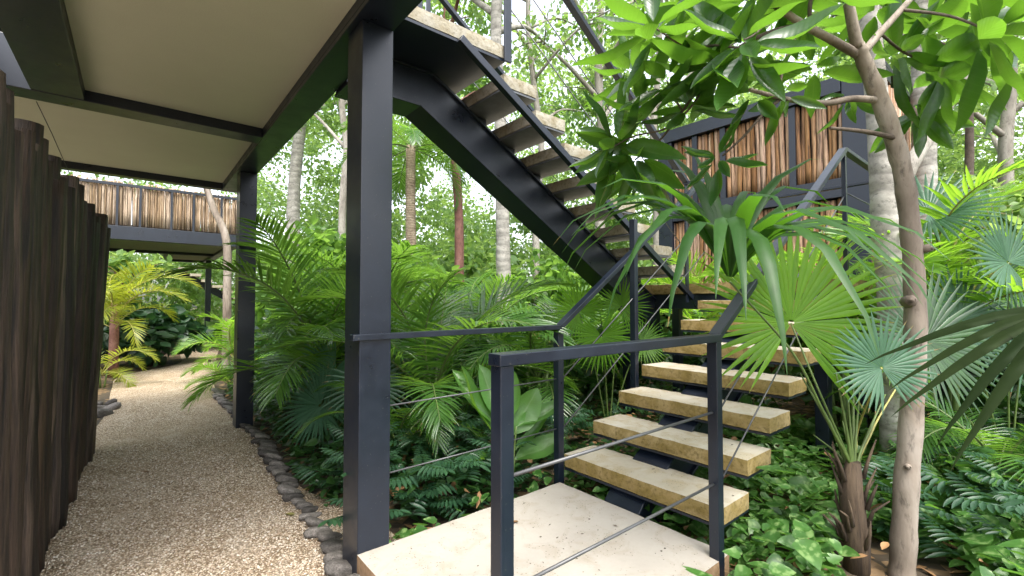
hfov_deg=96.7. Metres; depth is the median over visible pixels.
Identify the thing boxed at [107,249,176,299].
tree
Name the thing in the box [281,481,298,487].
edging stone
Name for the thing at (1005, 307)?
palm
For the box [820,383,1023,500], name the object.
palm
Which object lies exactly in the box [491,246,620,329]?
shrub
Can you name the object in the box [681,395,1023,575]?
tall pothos
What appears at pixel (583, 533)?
fallen leaves
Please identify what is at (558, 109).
tree
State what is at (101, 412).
edging stone
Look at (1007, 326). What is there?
fan palm
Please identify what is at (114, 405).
edging stone
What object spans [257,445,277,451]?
edging stone
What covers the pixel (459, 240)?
tree
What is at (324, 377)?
fan palm
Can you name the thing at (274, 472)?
edging stone
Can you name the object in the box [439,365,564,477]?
paddle plant
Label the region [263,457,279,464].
edging stone
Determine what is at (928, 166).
tree
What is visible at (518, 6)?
sky
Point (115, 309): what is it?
palm
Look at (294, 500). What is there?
edging stone
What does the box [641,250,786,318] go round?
palm
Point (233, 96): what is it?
raised building
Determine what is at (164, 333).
shrub
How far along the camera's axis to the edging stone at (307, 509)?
2.84 m
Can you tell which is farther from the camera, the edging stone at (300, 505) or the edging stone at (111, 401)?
the edging stone at (111, 401)
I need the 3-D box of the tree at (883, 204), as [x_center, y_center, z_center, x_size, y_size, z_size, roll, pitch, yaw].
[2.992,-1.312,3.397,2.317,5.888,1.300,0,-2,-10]
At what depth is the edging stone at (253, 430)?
4.56 m
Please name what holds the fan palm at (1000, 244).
on the ground at (937, 566)
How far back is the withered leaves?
2.85 m
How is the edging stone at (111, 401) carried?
on the ground at (937, 566)
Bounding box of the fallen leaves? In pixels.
[393,374,764,575]
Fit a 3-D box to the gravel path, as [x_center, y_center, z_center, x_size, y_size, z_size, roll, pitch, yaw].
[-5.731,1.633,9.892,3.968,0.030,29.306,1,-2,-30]
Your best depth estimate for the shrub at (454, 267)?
7.91 m
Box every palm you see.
[99,344,159,387]
[104,257,201,377]
[153,212,472,431]
[170,311,265,378]
[180,352,274,391]
[219,238,478,401]
[251,260,581,439]
[274,331,412,453]
[291,378,489,469]
[335,116,466,254]
[394,263,581,393]
[435,294,646,443]
[534,305,671,395]
[546,276,671,416]
[553,157,1011,575]
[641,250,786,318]
[693,228,1020,441]
[712,263,797,400]
[807,150,1023,470]
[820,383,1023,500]
[836,266,1006,304]
[860,267,1023,423]
[864,170,1023,459]
[864,307,1023,470]
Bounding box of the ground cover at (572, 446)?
[221,366,790,516]
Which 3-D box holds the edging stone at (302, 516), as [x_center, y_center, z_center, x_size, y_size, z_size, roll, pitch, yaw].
[-1.235,1.394,2.785,0.082,0.040,0.156,-17,-25,31]
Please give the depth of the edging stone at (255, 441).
4.24 m
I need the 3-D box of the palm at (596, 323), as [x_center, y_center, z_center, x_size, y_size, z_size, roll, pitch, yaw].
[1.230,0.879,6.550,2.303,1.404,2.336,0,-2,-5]
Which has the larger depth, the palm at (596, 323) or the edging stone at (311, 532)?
the palm at (596, 323)
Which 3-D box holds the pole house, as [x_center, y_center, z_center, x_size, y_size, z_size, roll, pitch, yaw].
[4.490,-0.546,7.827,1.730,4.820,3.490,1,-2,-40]
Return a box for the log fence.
[0,69,110,575]
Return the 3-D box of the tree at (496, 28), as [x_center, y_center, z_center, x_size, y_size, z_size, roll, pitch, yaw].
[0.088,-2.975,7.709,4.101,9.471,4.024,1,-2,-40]
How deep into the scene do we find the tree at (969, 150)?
6.98 m
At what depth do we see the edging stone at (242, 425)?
4.74 m
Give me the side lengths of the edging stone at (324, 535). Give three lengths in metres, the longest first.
0.149 x 0.080 x 0.046 m
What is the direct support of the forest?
on the ground at (937, 566)
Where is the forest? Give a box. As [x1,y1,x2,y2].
[61,13,1023,324]
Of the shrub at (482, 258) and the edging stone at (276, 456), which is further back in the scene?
the shrub at (482, 258)
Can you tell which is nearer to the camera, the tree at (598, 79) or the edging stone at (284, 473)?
the edging stone at (284, 473)
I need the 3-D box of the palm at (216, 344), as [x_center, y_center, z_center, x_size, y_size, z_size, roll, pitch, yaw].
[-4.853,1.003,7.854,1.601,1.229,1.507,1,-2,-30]
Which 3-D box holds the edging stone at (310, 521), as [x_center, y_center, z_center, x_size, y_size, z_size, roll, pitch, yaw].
[-1.158,1.392,2.701,0.144,0.041,0.097,35,-24,-33]
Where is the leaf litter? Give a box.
[225,389,1011,575]
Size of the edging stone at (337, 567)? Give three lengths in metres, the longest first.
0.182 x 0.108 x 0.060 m
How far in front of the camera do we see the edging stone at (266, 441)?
4.20 m
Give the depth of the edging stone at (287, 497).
3.01 m
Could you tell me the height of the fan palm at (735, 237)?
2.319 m
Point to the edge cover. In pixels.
(277, 426)
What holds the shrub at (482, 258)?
on the ground at (937, 566)
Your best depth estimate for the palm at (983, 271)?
4.48 m
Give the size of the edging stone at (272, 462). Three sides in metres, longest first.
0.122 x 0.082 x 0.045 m
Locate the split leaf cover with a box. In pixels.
[255,379,1023,557]
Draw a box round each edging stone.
[97,408,113,416]
[103,402,121,409]
[104,398,116,404]
[240,423,251,428]
[245,428,259,432]
[249,429,260,432]
[251,432,265,437]
[251,438,268,443]
[255,433,270,438]
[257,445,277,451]
[257,450,279,457]
[258,440,276,445]
[260,443,276,448]
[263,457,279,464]
[264,453,282,459]
[266,465,289,471]
[269,460,284,464]
[271,468,285,475]
[274,472,292,476]
[275,475,298,482]
[277,484,301,494]
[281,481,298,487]
[282,492,303,501]
[291,498,305,504]
[295,501,312,509]
[298,512,321,520]
[301,506,318,512]
[303,525,331,537]
[305,516,324,526]
[317,530,342,541]
[320,538,342,553]
[323,551,341,563]
[324,559,351,575]
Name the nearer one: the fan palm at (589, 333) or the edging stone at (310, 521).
the edging stone at (310, 521)
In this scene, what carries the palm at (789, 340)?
on the ground at (937, 566)
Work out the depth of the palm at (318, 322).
4.33 m
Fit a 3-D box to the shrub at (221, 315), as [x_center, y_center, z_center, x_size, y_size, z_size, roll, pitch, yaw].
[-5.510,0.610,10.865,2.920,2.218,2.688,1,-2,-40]
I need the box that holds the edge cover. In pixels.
[224,378,543,523]
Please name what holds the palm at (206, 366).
on the ground at (937, 566)
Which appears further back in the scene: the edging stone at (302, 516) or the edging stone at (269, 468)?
the edging stone at (269, 468)
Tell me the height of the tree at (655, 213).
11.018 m
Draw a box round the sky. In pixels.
[61,0,1023,307]
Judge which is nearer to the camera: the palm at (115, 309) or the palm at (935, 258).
the palm at (935, 258)
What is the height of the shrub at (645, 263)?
2.402 m
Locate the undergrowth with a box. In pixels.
[254,300,1023,446]
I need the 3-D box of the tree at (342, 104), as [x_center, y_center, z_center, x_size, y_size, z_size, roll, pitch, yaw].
[-3.521,-3.435,10.346,5.331,10.555,4.651,1,-2,-40]
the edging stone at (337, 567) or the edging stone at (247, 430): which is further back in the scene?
the edging stone at (247, 430)
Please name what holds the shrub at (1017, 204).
on the ground at (937, 566)
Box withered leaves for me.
[327,379,997,574]
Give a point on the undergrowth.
(687, 360)
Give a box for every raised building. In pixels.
[0,0,422,573]
[70,174,236,326]
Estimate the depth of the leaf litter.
2.91 m
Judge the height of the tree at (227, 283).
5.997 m
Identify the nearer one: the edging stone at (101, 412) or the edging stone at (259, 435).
the edging stone at (259, 435)
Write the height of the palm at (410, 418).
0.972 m
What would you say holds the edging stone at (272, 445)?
on the ground at (937, 566)
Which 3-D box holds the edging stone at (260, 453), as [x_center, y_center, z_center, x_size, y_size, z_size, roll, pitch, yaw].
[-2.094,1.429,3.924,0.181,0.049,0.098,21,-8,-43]
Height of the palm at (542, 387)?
1.491 m
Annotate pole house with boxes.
[658,61,910,386]
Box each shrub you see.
[101,301,214,367]
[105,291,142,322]
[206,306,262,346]
[208,299,273,345]
[229,213,345,336]
[306,240,465,346]
[420,234,542,317]
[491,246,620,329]
[582,258,708,364]
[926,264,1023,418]
[938,175,1023,273]
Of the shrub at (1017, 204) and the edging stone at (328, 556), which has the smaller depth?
the edging stone at (328, 556)
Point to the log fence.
(55, 232)
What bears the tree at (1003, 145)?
on the ground at (937, 566)
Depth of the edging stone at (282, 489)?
3.11 m
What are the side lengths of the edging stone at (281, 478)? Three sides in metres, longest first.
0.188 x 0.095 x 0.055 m
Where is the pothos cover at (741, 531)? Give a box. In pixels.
[389,414,1023,575]
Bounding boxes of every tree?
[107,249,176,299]
[203,188,231,370]
[286,94,347,263]
[297,2,436,246]
[423,0,572,324]
[424,0,660,305]
[434,0,513,281]
[508,0,673,228]
[540,0,791,265]
[569,0,1023,575]
[805,0,1008,237]
[825,4,1019,241]
[841,0,1023,205]
[859,0,968,466]
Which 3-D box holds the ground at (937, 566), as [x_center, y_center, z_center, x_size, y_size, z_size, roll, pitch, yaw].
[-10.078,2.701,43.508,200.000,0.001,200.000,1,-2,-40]
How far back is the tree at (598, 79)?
10.41 m
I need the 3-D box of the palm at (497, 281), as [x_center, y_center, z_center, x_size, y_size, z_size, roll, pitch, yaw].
[-0.400,0.587,6.625,3.068,1.989,3.044,1,-2,-40]
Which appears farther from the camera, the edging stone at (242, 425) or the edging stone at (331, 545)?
the edging stone at (242, 425)
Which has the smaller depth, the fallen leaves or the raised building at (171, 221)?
the fallen leaves
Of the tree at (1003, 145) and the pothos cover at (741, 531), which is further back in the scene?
the tree at (1003, 145)
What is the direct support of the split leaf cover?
on the ground at (937, 566)
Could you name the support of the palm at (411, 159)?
on the ground at (937, 566)
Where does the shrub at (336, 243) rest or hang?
on the ground at (937, 566)
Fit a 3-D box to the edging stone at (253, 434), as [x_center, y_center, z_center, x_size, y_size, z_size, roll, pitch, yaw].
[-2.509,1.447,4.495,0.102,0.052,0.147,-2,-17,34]
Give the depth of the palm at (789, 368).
6.22 m
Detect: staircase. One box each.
[162,267,234,305]
[335,0,876,575]
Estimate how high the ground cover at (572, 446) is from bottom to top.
0.434 m
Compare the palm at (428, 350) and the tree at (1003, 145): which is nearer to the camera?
the palm at (428, 350)
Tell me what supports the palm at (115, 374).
on the ground at (937, 566)
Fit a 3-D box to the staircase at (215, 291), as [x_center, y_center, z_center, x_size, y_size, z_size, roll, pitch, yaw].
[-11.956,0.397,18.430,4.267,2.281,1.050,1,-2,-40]
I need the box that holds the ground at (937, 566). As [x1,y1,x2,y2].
[97,307,1010,575]
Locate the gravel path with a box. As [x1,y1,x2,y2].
[40,344,397,575]

